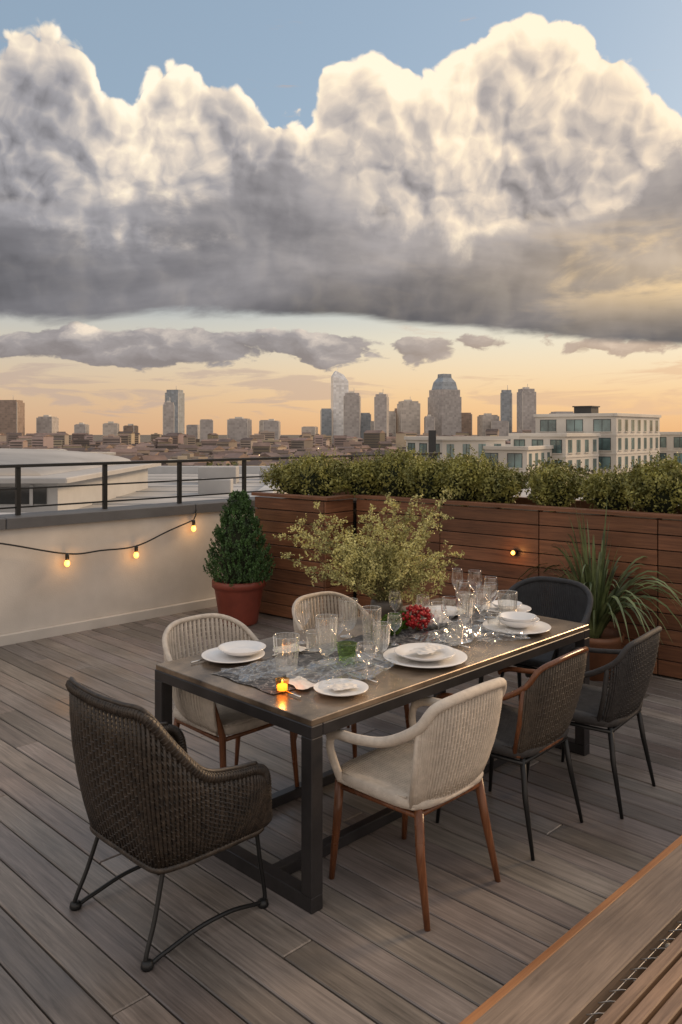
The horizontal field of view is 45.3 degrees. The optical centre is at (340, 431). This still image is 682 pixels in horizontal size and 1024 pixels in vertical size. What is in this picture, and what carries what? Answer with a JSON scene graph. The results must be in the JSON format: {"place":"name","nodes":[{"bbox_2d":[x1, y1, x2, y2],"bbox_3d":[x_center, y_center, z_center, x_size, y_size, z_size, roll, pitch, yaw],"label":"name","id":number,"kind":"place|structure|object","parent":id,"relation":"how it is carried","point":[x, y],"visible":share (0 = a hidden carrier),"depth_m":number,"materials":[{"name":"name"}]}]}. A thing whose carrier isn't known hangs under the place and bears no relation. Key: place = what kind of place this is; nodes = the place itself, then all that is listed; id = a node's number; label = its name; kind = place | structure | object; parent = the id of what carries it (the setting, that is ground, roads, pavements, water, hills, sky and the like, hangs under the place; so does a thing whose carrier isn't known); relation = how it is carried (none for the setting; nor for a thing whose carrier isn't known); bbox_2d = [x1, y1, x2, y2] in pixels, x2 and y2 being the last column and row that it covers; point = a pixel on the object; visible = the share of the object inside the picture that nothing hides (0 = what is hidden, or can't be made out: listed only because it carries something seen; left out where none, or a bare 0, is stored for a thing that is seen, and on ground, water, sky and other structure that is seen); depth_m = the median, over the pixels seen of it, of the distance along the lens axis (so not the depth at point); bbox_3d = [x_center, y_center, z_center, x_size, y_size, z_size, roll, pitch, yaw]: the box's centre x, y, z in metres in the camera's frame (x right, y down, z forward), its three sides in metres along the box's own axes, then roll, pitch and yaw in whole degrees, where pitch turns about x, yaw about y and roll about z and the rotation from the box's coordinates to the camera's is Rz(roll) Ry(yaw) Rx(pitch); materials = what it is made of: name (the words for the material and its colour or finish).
{"place":"outdoors","nodes":[
{"label":"outdoors","id":0,"kind":"place"},
{"bbox_2d":[74,423,88,433],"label":"office tower","id":1,"kind":"structure","parent":0,"point":[81,428],"depth_m":1471.54,"materials":[{"name":"concrete"}]},
{"bbox_2d":[123,424,137,432],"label":"office tower","id":2,"kind":"structure","parent":0,"point":[131,427],"depth_m":1507.06,"materials":[{"name":"concrete"}]},
{"bbox_2d":[0,466,282,514],"bbox_3d":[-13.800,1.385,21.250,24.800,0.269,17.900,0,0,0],"label":"building","id":3,"kind":"structure","parent":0,"point":[161,473],"depth_m":21.93,"materials":[{"name":"metal"}]},
{"bbox_2d":[0,448,271,512],"bbox_3d":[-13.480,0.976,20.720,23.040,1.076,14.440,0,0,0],"label":"roof pavilion","id":4,"kind":"structure","parent":3,"relation":"on","point":[62,475],"depth_m":17.31,"materials":[{"name":"white stucco"},{"name":"glass"}]},
{"bbox_2d":[165,390,184,433],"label":"office tower","id":5,"kind":"structure","parent":0,"point":[176,398],"depth_m":1545.82,"materials":[{"name":"grey glass"}]},
{"bbox_2d":[186,425,199,438],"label":"office tower","id":6,"kind":"structure","parent":0,"point":[194,430],"depth_m":1460.54,"materials":[{"name":"concrete"}]},
{"bbox_2d":[25,435,476,441],"bbox_3d":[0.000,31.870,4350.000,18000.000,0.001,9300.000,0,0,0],"label":"ground","id":7,"kind":"structure","parent":0,"point":[145,438],"depth_m":4735.78,"materials":[{"name":"grey"}]},
{"bbox_2d":[0,400,24,435],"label":"office tower","id":8,"kind":"structure","parent":7,"relation":"on","point":[12,416],"depth_m":1428.89,"materials":[{"name":"concrete"}]},
{"bbox_2d":[36,415,58,432],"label":"office tower","id":9,"kind":"structure","parent":7,"relation":"on","point":[47,423],"depth_m":1482.14,"materials":[{"name":"concrete"}]},
{"bbox_2d":[103,421,118,435],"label":"office tower","id":10,"kind":"structure","parent":7,"relation":"on","point":[110,427],"depth_m":1474.11,"materials":[{"name":"concrete"}]},
{"bbox_2d":[163,401,173,434],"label":"office tower","id":11,"kind":"structure","parent":7,"relation":"on","point":[168,416],"depth_m":1382.18,"materials":[{"name":"concrete"}]},
{"bbox_2d":[200,419,212,441],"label":"office tower","id":12,"kind":"structure","parent":7,"relation":"on","point":[206,427],"depth_m":1421.44,"materials":[{"name":"concrete"}]},
{"bbox_2d":[204,461,238,465],"bbox_3d":[-6.969,16.572,37.707,7.560,30.600,7.959,0,0,0],"label":"broadleaf tree","id":13,"kind":"object","parent":7,"relation":"on","point":[218,464],"visible":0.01,"depth_m":37.49,"materials":[{"name":"green plant"}]},
{"bbox_2d":[227,417,251,441],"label":"office tower","id":14,"kind":"structure","parent":7,"relation":"on","point":[239,429],"depth_m":1458.20,"materials":[{"name":"concrete"}]},
{"bbox_2d":[0,429,531,465],"bbox_3d":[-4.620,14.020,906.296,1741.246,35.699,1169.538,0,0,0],"label":"distant city blocks","id":15,"kind":"structure","parent":7,"relation":"on","point":[167,446],"depth_m":935.08,"materials":[{"name":"concrete"}]},
{"bbox_2d":[263,419,280,438],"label":"office tower","id":16,"kind":"structure","parent":7,"relation":"on","point":[271,425],"depth_m":1375.04,"materials":[{"name":"concrete"}]},
{"bbox_2d":[343,391,360,437],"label":"office tower","id":17,"kind":"structure","parent":7,"relation":"on","point":[351,413],"depth_m":1422.81,"materials":[{"name":"concrete"}]},
{"bbox_2d":[361,413,370,438],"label":"office tower","id":18,"kind":"structure","parent":7,"relation":"on","point":[365,421],"depth_m":1453.65,"materials":[{"name":"blue glass"}]},
{"bbox_2d":[374,392,388,436],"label":"office tower","id":19,"kind":"structure","parent":7,"relation":"on","point":[381,410],"depth_m":1382.95,"materials":[{"name":"concrete"}]},
{"bbox_2d":[397,396,419,434],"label":"office tower","id":20,"kind":"structure","parent":7,"relation":"on","point":[408,415],"depth_m":1482.21,"materials":[{"name":"concrete"}]},
{"bbox_2d":[424,415,434,432],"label":"office tower","id":21,"kind":"structure","parent":7,"relation":"on","point":[429,422],"depth_m":1455.51,"materials":[{"name":"concrete"}]},
{"bbox_2d":[428,374,460,435],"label":"crowned tower","id":22,"kind":"structure","parent":7,"relation":"on","point":[444,403],"depth_m":1483.71,"materials":[{"name":"grey glass"}]},
{"bbox_2d":[404,436,507,462],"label":"walls","id":23,"kind":"structure","parent":7,"relation":"on","point":[457,443],"depth_m":114.73,"materials":[{"name":"concrete"}]},
{"bbox_2d":[408,443,500,457],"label":"windows","id":24,"kind":"structure","parent":23,"relation":"attached to","point":[423,447],"depth_m":114.93,"materials":[{"name":"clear glass"}]},
{"bbox_2d":[500,385,511,440],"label":"office tower","id":25,"kind":"structure","parent":7,"relation":"on","point":[505,405],"depth_m":1476.37,"materials":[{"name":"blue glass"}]},
{"bbox_2d":[483,444,553,474],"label":"walls","id":26,"kind":"structure","parent":7,"relation":"on","point":[503,451],"depth_m":113.84,"materials":[{"name":"concrete"}]},
{"bbox_2d":[484,452,549,467],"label":"windows","id":27,"kind":"structure","parent":26,"relation":"attached to","point":[518,460],"depth_m":113.30,"materials":[{"name":"clear glass"}]},
{"bbox_2d":[517,384,535,432],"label":"office tower","id":28,"kind":"structure","parent":7,"relation":"on","point":[526,404],"depth_m":1433.51,"materials":[{"name":"concrete"}]},
{"bbox_2d":[508,433,600,477],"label":"walls","id":29,"kind":"structure","parent":7,"relation":"on","point":[574,456],"depth_m":123.42,"materials":[{"name":"concrete"}]},
{"bbox_2d":[514,439,596,472],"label":"windows","id":30,"kind":"structure","parent":29,"relation":"attached to","point":[557,446],"depth_m":123.35,"materials":[{"name":"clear glass"}]},
{"bbox_2d":[526,457,593,481],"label":"broadleaf tree","id":31,"kind":"object","parent":7,"relation":"on","point":[580,469],"visible":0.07,"depth_m":73.95,"materials":[{"name":"green plant"}]},
{"bbox_2d":[302,426,317,434],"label":"office tower","id":32,"kind":"structure","parent":0,"point":[313,430],"depth_m":1501.20,"materials":[{"name":"concrete"}]},
{"bbox_2d":[320,408,331,435],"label":"office tower","id":33,"kind":"structure","parent":0,"point":[326,421],"depth_m":1531.12,"materials":[{"name":"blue glass"}]},
{"bbox_2d":[331,367,348,442],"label":"glass skyscraper","id":34,"kind":"structure","parent":0,"point":[339,386],"depth_m":1544.28,"materials":[{"name":"glass"}]},
{"bbox_2d":[0,0,681,434],"label":"sky","id":35,"kind":"structure","parent":0,"point":[233,206],"materials":[{"name":"grey"}]},
{"bbox_2d":[389,411,395,436],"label":"office tower","id":36,"kind":"structure","parent":0,"point":[392,422],"depth_m":1496.09,"materials":[{"name":"concrete"}]},
{"bbox_2d":[461,413,471,435],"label":"office tower","id":37,"kind":"structure","parent":0,"point":[466,422],"depth_m":1524.40,"materials":[{"name":"concrete"}]},
{"bbox_2d":[428,430,518,458],"bbox_3d":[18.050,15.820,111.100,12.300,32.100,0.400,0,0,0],"label":"railing","id":38,"kind":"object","parent":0,"point":[432,437],"depth_m":110.90,"materials":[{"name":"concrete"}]},
{"bbox_2d":[477,413,498,435],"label":"office tower","id":39,"kind":"structure","parent":0,"point":[485,420],"depth_m":1484.85,"materials":[{"name":"concrete"}]},
{"bbox_2d":[491,421,508,440],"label":"office tower","id":40,"kind":"structure","parent":0,"point":[502,427],"depth_m":1452.17,"materials":[{"name":"concrete"}]},
{"bbox_2d":[534,413,660,474],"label":"walls","id":41,"kind":"structure","parent":0,"point":[614,434],"depth_m":134.65,"materials":[{"name":"concrete"}]},
{"bbox_2d":[572,406,599,416],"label":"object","id":42,"kind":"structure","parent":41,"relation":"on","point":[586,409],"depth_m":135.77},
{"bbox_2d":[541,419,657,475],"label":"windows","id":43,"kind":"structure","parent":41,"relation":"attached to","point":[599,426],"depth_m":133.81,"materials":[{"name":"grey glass"}]},
{"bbox_2d":[540,419,645,475],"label":"window frames","id":44,"kind":"structure","parent":43,"relation":"attached to","point":[610,430],"depth_m":134.44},
{"bbox_2d":[660,432,681,459],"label":"walls","id":45,"kind":"structure","parent":0,"point":[670,449],"depth_m":152.21,"materials":[{"name":"concrete"}]},
{"bbox_2d":[661,437,681,463],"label":"windows","id":46,"kind":"structure","parent":45,"relation":"attached to","point":[677,442],"depth_m":151.60,"materials":[{"name":"clear glass"}]},
{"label":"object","id":47,"kind":"object","parent":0,"visible":0},
{"bbox_3d":[0.495,2.033,6.435,14.200,0.274,9.600,0,0,-45],"label":"roof slab","id":48,"kind":"object","parent":47,"relation":"on","visible":0},
{"bbox_2d":[0,597,216,645],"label":"plinth","id":49,"kind":"structure","parent":48,"relation":"on","point":[53,631],"depth_m":7.82,"materials":[{"name":"white paint"}]},
{"bbox_2d":[0,511,254,634],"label":"parapet wall","id":50,"kind":"structure","parent":48,"relation":"on","point":[40,589],"depth_m":7.86,"materials":[{"name":"white paint"}]},
{"bbox_2d":[0,494,308,529],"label":"coping","id":51,"kind":"object","parent":50,"relation":"on","point":[45,518],"visible":0.46,"depth_m":7.93,"materials":[{"name":"concrete"}]},
{"bbox_2d":[0,510,196,566],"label":"string lights","id":52,"kind":"object","parent":51,"relation":"hanging from","point":[135,547],"visible":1,"depth_m":7.82,"materials":[{"name":"black rubber cable"},{"name":"glowing warm glass"}]},
{"bbox_2d":[0,452,441,514],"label":"metal railing","id":53,"kind":"object","parent":51,"relation":"on","point":[104,484],"visible":0.62,"depth_m":8.23,"materials":[{"name":"metal"}]},
{"bbox_2d":[0,606,681,1023],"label":"wooden deck","id":54,"kind":"structure","parent":48,"relation":"on","point":[360,946],"depth_m":3.40,"materials":[{"name":"grey wood"}]},
{"bbox_2d":[65,676,272,971],"bbox_3d":[-0.694,1.409,3.196,0.656,0.922,0.624,0,0,44],"label":"wicker armchair","id":55,"kind":"object","parent":54,"relation":"on","point":[158,799],"visible":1,"depth_m":2.95,"materials":[{"name":"wicker"}]},
{"bbox_2d":[162,613,298,786],"bbox_3d":[-0.593,1.434,4.233,0.603,0.876,0.618,0,0,44],"label":"cream rope armchair","id":56,"kind":"object","parent":54,"relation":"on","point":[207,718],"visible":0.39,"depth_m":4.14,"materials":[{"name":"fabric"}]},
{"bbox_2d":[203,489,275,626],"bbox_3d":[-0.992,1.216,7.997,0.698,1.309,0.734,0,0,0],"label":"potted conifer","id":57,"kind":"object","parent":54,"relation":"on","point":[239,583],"visible":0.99,"depth_m":7.85,"materials":[{"name":"green plant"}]},
{"bbox_2d":[292,591,409,758],"bbox_3d":[0.037,1.434,4.853,0.603,0.876,0.618,0,0,44],"label":"cream rope armchair","id":58,"kind":"object","parent":54,"relation":"on","point":[302,615],"visible":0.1,"depth_m":5.06,"materials":[{"name":"fabric"}]},
{"bbox_2d":[155,598,589,913],"bbox_3d":[0.274,1.493,4.342,1.100,0.750,2.225,0,0,44],"label":"dining table","id":59,"kind":"object","parent":54,"relation":"on","point":[311,716],"visible":0.6,"depth_m":3.67,"materials":[{"name":"wood"},{"name":"dark steel"}]},
{"bbox_2d":[201,647,264,662],"bbox_3d":[-0.530,1.101,4.020,0.310,0.022,0.310,0,0,0],"label":"dinner plate","id":60,"kind":"object","parent":59,"relation":"on","point":[216,655],"visible":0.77,"depth_m":4.00,"materials":[{"name":"white ceramic"}]},
{"bbox_2d":[218,640,265,655],"bbox_3d":[-0.490,1.078,4.050,0.236,0.032,0.236,0,0,0],"label":"plate","id":61,"kind":"object","parent":60,"relation":"on","point":[241,648],"visible":1,"depth_m":4.09,"materials":[{"name":"white ceramic"}]},
{"bbox_2d":[313,678,368,696],"bbox_3d":[0.000,1.101,3.500,0.236,0.022,0.236,0,0,0],"label":"side plate","id":62,"kind":"object","parent":59,"relation":"on","point":[321,687],"visible":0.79,"depth_m":3.50,"materials":[{"name":"white ceramic"}]},
{"bbox_2d":[328,682,357,690],"bbox_3d":[0.010,1.086,3.500,0.134,0.012,0.090,0,0,-23],"label":"linen napkin","id":63,"kind":"object","parent":62,"relation":"on","point":[342,686],"visible":1,"depth_m":3.49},
{"bbox_2d":[338,597,357,637],"bbox_3d":[0.040,1.011,4.450,0.108,0.200,0.108,0,0,0],"label":"goblet glass","id":64,"kind":"object","parent":59,"relation":"on","point":[355,617],"visible":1,"depth_m":4.44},
{"bbox_2d":[212,610,496,693],"bbox_3d":[0.239,1.115,4.306,0.452,0.004,1.937,0,0,45],"label":"table runner","id":65,"kind":"object","parent":59,"relation":"on","point":[264,681],"visible":0.61,"depth_m":4.04,"materials":[{"name":"fabric"}]},
{"bbox_2d":[223,659,303,679],"bbox_3d":[-0.360,1.092,3.780,0.336,0.029,0.269,0,0,-34],"label":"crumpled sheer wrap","id":66,"kind":"object","parent":65,"relation":"on","point":[262,665],"visible":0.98,"depth_m":3.77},
{"bbox_2d":[273,632,299,671],"bbox_3d":[-0.255,1.030,3.820,0.127,0.158,0.127,0,0,0],"label":"tumbler glass","id":67,"kind":"object","parent":66,"relation":"on","point":[288,670],"visible":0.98,"depth_m":3.81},
{"bbox_2d":[275,679,288,691],"bbox_3d":[-0.252,1.087,3.510,0.062,0.053,0.062,0,0,0],"label":"tealight candle","id":68,"kind":"object","parent":65,"relation":"on","point":[281,686],"visible":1,"depth_m":3.50,"materials":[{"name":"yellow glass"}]},
{"bbox_2d":[273,643,305,653],"bbox_3d":[-0.260,1.090,4.130,0.179,0.027,0.112,0,0,-23],"label":"linen napkin","id":69,"kind":"object","parent":65,"relation":"on","point":[286,649],"visible":0.88,"depth_m":4.11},
{"bbox_2d":[283,676,315,689],"bbox_3d":[-0.180,1.102,3.600,0.112,0.012,0.179,0,0,-36],"label":"linen napkin","id":70,"kind":"object","parent":65,"relation":"on","point":[301,683],"visible":0.97,"depth_m":3.59,"materials":[{"name":"fabric"}]},
{"bbox_2d":[315,614,337,663],"bbox_3d":[-0.070,1.001,3.950,0.112,0.220,0.112,0,0,0],"label":"goblet glass","id":71,"kind":"object","parent":65,"relation":"on","point":[336,624],"visible":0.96,"depth_m":3.94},
{"bbox_2d":[291,651,402,683],"bbox_3d":[0.030,1.085,3.800,0.358,0.038,0.616,0,0,44],"label":"crumpled sheer wrap","id":72,"kind":"object","parent":65,"relation":"on","point":[339,665],"visible":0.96,"depth_m":3.78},
{"bbox_2d":[337,641,356,663],"bbox_3d":[0.030,1.065,3.950,0.103,0.088,0.103,0,0,0],"label":"green tumbler glass","id":73,"kind":"object","parent":72,"relation":"on","point":[347,649],"visible":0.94,"depth_m":3.92,"materials":[{"name":"glass"}]},
{"bbox_2d":[361,605,381,652],"bbox_3d":[0.155,1.000,4.150,0.103,0.218,0.103,0,0,0],"label":"tumbler glass","id":74,"kind":"object","parent":65,"relation":"on","point":[365,632],"visible":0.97,"depth_m":4.15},
{"bbox_2d":[381,612,403,635],"bbox_3d":[0.281,1.060,4.500,0.131,0.134,0.132,0,0,0],"label":"moss ball","id":75,"kind":"object","parent":65,"relation":"on","point":[395,621],"visible":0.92,"depth_m":4.47,"materials":[{"name":"green plant"}]},
{"bbox_2d":[402,604,433,629],"bbox_3d":[0.429,1.040,4.597,0.163,0.145,0.155,0,0,-36],"label":"red berry cluster","id":76,"kind":"object","parent":65,"relation":"on","point":[414,623],"visible":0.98,"depth_m":4.57,"materials":[{"name":"plant"}]},
{"bbox_2d":[423,609,450,625],"bbox_3d":[0.550,1.054,4.660,0.157,0.084,0.134,0,0,-23],"label":"linen napkin","id":77,"kind":"object","parent":65,"relation":"on","point":[437,618],"visible":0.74,"depth_m":4.63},
{"bbox_2d":[425,605,464,616],"bbox_3d":[0.620,1.101,5.000,0.280,0.022,0.280,0,0,0],"label":"dinner plate","id":78,"kind":"object","parent":65,"relation":"on","point":[451,610],"visible":0.66,"depth_m":5.05,"materials":[{"name":"white ceramic"}]},
{"bbox_2d":[417,623,495,643],"bbox_3d":[0.620,1.081,4.420,0.291,0.044,0.560,0,0,44],"label":"crumpled sheer wrap","id":79,"kind":"object","parent":65,"relation":"on","point":[455,630],"visible":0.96,"depth_m":4.42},
{"bbox_2d":[273,486,464,621],"bbox_3d":[0.180,0.723,4.814,1.127,0.780,0.641,0,0,-15],"label":"feathery flower arrangement","id":80,"kind":"object","parent":59,"relation":"on","point":[370,571],"visible":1,"depth_m":4.79,"materials":[{"name":"green plant"}]},
{"bbox_2d":[383,647,466,667],"bbox_3d":[0.410,1.101,3.990,0.410,0.022,0.410,0,0,0],"label":"dinner plate","id":81,"kind":"object","parent":59,"relation":"on","point":[457,658],"visible":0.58,"depth_m":3.92,"materials":[{"name":"white ceramic"}]},
{"bbox_2d":[394,643,455,661],"bbox_3d":[0.410,1.079,3.980,0.300,0.030,0.300,0,0,0],"label":"side plate","id":82,"kind":"object","parent":81,"relation":"on","point":[445,652],"visible":0.91,"depth_m":3.99,"materials":[{"name":"white ceramic"}]},
{"bbox_2d":[409,644,443,654],"bbox_3d":[0.420,1.056,3.990,0.112,0.015,0.190,0,0,38],"label":"linen napkin","id":83,"kind":"object","parent":82,"relation":"on","point":[427,649],"visible":1,"depth_m":3.98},
{"bbox_2d":[482,603,530,612],"bbox_3d":[1.030,1.101,5.080,0.300,0.022,0.300,0,0,0],"label":"dinner plate","id":84,"kind":"object","parent":59,"relation":"on","point":[521,608],"visible":0.59,"depth_m":5.08,"materials":[{"name":"white ceramic"}]},
{"bbox_2d":[492,600,521,609],"bbox_3d":[1.030,1.079,5.080,0.190,0.037,0.190,0,0,0],"label":"bowl","id":85,"kind":"object","parent":84,"relation":"on","point":[507,605],"visible":0.97,"depth_m":5.12,"materials":[{"name":"white ceramic"}]},
{"bbox_2d":[482,618,550,633],"bbox_3d":[0.990,1.101,4.610,0.380,0.022,0.380,0,0,0],"label":"dinner plate","id":86,"kind":"object","parent":59,"relation":"on","point":[539,627],"visible":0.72,"depth_m":4.59,"materials":[{"name":"white ceramic"}]},
{"bbox_2d":[496,615,539,628],"bbox_3d":[1.000,1.075,4.620,0.240,0.047,0.240,0,0,0],"label":"bowl","id":87,"kind":"object","parent":86,"relation":"on","point":[520,625],"visible":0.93,"depth_m":4.54,"materials":[{"name":"white ceramic"}]},
{"bbox_2d":[499,611,536,622],"bbox_3d":[1.000,1.060,4.620,0.210,0.047,0.210,0,0,0],"label":"bowl","id":88,"kind":"object","parent":87,"relation":"in","point":[518,617],"visible":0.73,"depth_m":4.67,"materials":[{"name":"white ceramic"}]},
{"bbox_2d":[326,677,506,931],"bbox_3d":[0.332,1.431,3.389,0.602,0.883,0.621,0,0,44],"label":"cream rope armchair","id":89,"kind":"object","parent":54,"relation":"on","point":[435,756],"visible":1,"depth_m":3.21,"materials":[{"name":"fabric"}]},
{"bbox_2d":[251,489,681,679],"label":"wooden planter fence","id":90,"kind":"object","parent":54,"relation":"on","point":[486,537],"visible":0.46,"depth_m":7.16,"materials":[{"name":"brown wood"}]},
{"bbox_2d":[258,455,313,494],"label":"boxwood shrub","id":91,"kind":"object","parent":90,"relation":"on","point":[277,480],"visible":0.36,"depth_m":8.67,"materials":[{"name":"green plant"}]},
{"bbox_2d":[278,447,355,500],"bbox_3d":[-0.221,0.438,8.437,0.858,0.585,0.789,0,0,0],"label":"boxwood shrub","id":92,"kind":"object","parent":90,"relation":"on","point":[314,478],"visible":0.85,"depth_m":8.31,"materials":[{"name":"green plant"}]},
{"bbox_2d":[322,451,386,499],"bbox_3d":[0.201,0.463,8.429,0.754,0.537,0.718,0,0,45],"label":"boxwood shrub","id":93,"kind":"object","parent":90,"relation":"on","point":[351,486],"visible":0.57,"depth_m":8.24,"materials":[{"name":"green plant"}]},
{"bbox_2d":[356,445,434,501],"bbox_3d":[0.569,0.430,8.251,0.860,0.602,0.714,0,0,0],"label":"boxwood shrub","id":94,"kind":"object","parent":90,"relation":"on","point":[388,475],"visible":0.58,"depth_m":8.13,"materials":[{"name":"green plant"}]},
{"bbox_2d":[395,450,453,503],"bbox_3d":[0.904,0.451,7.977,0.768,0.560,0.679,0,0,0],"label":"boxwood shrub","id":95,"kind":"object","parent":90,"relation":"on","point":[423,474],"visible":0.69,"depth_m":7.83,"materials":[{"name":"green plant"}]},
{"bbox_2d":[429,444,514,506],"bbox_3d":[1.240,0.420,7.702,0.823,0.621,0.664,0,0,0],"label":"boxwood shrub","id":96,"kind":"object","parent":90,"relation":"on","point":[461,475],"visible":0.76,"depth_m":7.58,"materials":[{"name":"green plant"}]},
{"bbox_2d":[469,454,529,508],"bbox_3d":[1.452,0.467,7.542,0.565,0.529,0.559,0,0,-28],"label":"boxwood shrub","id":97,"kind":"object","parent":90,"relation":"on","point":[497,485],"visible":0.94,"depth_m":7.42,"materials":[{"name":"green plant"}]},
{"bbox_2d":[521,457,587,511],"bbox_3d":[1.881,0.471,7.199,0.587,0.520,0.470,0,0,0],"label":"boxwood shrub","id":98,"kind":"object","parent":90,"relation":"on","point":[550,485],"visible":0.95,"depth_m":7.09,"materials":[{"name":"green plant"}]},
{"bbox_2d":[574,462,640,515],"bbox_3d":[2.306,0.494,6.935,0.636,0.474,0.576,0,0,0],"label":"boxwood shrub","id":99,"kind":"object","parent":90,"relation":"on","point":[594,488],"visible":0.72,"depth_m":6.81,"materials":[{"name":"green plant"}]},
{"bbox_2d":[615,451,681,518],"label":"boxwood shrub","id":100,"kind":"object","parent":90,"relation":"on","point":[657,489],"visible":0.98,"depth_m":6.51,"materials":[{"name":"green plant"}]},
{"bbox_2d":[436,646,588,860],"bbox_3d":[0.832,1.435,3.892,0.591,0.874,0.606,0,0,42],"label":"brown rope armchair","id":101,"kind":"object","parent":54,"relation":"on","point":[535,724],"visible":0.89,"depth_m":3.66,"materials":[{"name":"fabric"}]},
{"bbox_2d":[478,576,592,697],"bbox_3d":[1.284,1.432,5.355,0.696,0.880,0.607,0,0,44],"label":"charcoal fabric armchair","id":102,"kind":"object","parent":54,"relation":"on","point":[577,604],"visible":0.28,"depth_m":5.52,"materials":[{"name":"black fabric"}]},
{"bbox_2d":[459,835,681,1023],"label":"timber curb","id":103,"kind":"structure","parent":54,"relation":"on","point":[577,972],"depth_m":2.78,"materials":[{"name":"brown wood"}]},
{"bbox_2d":[583,921,681,1023],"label":"wire grille","id":104,"kind":"object","parent":103,"relation":"attached to","point":[629,978],"visible":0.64,"depth_m":2.72,"materials":[{"name":"metal"}]},
{"bbox_2d":[525,626,661,818],"bbox_3d":[1.333,1.434,4.273,0.592,0.875,0.608,0,0,39],"label":"charcoal rope armchair","id":105,"kind":"object","parent":54,"relation":"on","point":[619,704],"visible":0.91,"depth_m":4.03,"materials":[{"name":"fabric"}]},
{"bbox_2d":[517,494,681,680],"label":"ornamental grass plant","id":106,"kind":"object","parent":54,"relation":"on","point":[602,635],"visible":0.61,"depth_m":6.17,"materials":[{"name":"plant"}]},
{"bbox_2d":[594,932,681,1023],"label":"slatted bench","id":107,"kind":"object","parent":48,"relation":"on","point":[652,994],"visible":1,"depth_m":2.54,"materials":[{"name":"brown wood"}]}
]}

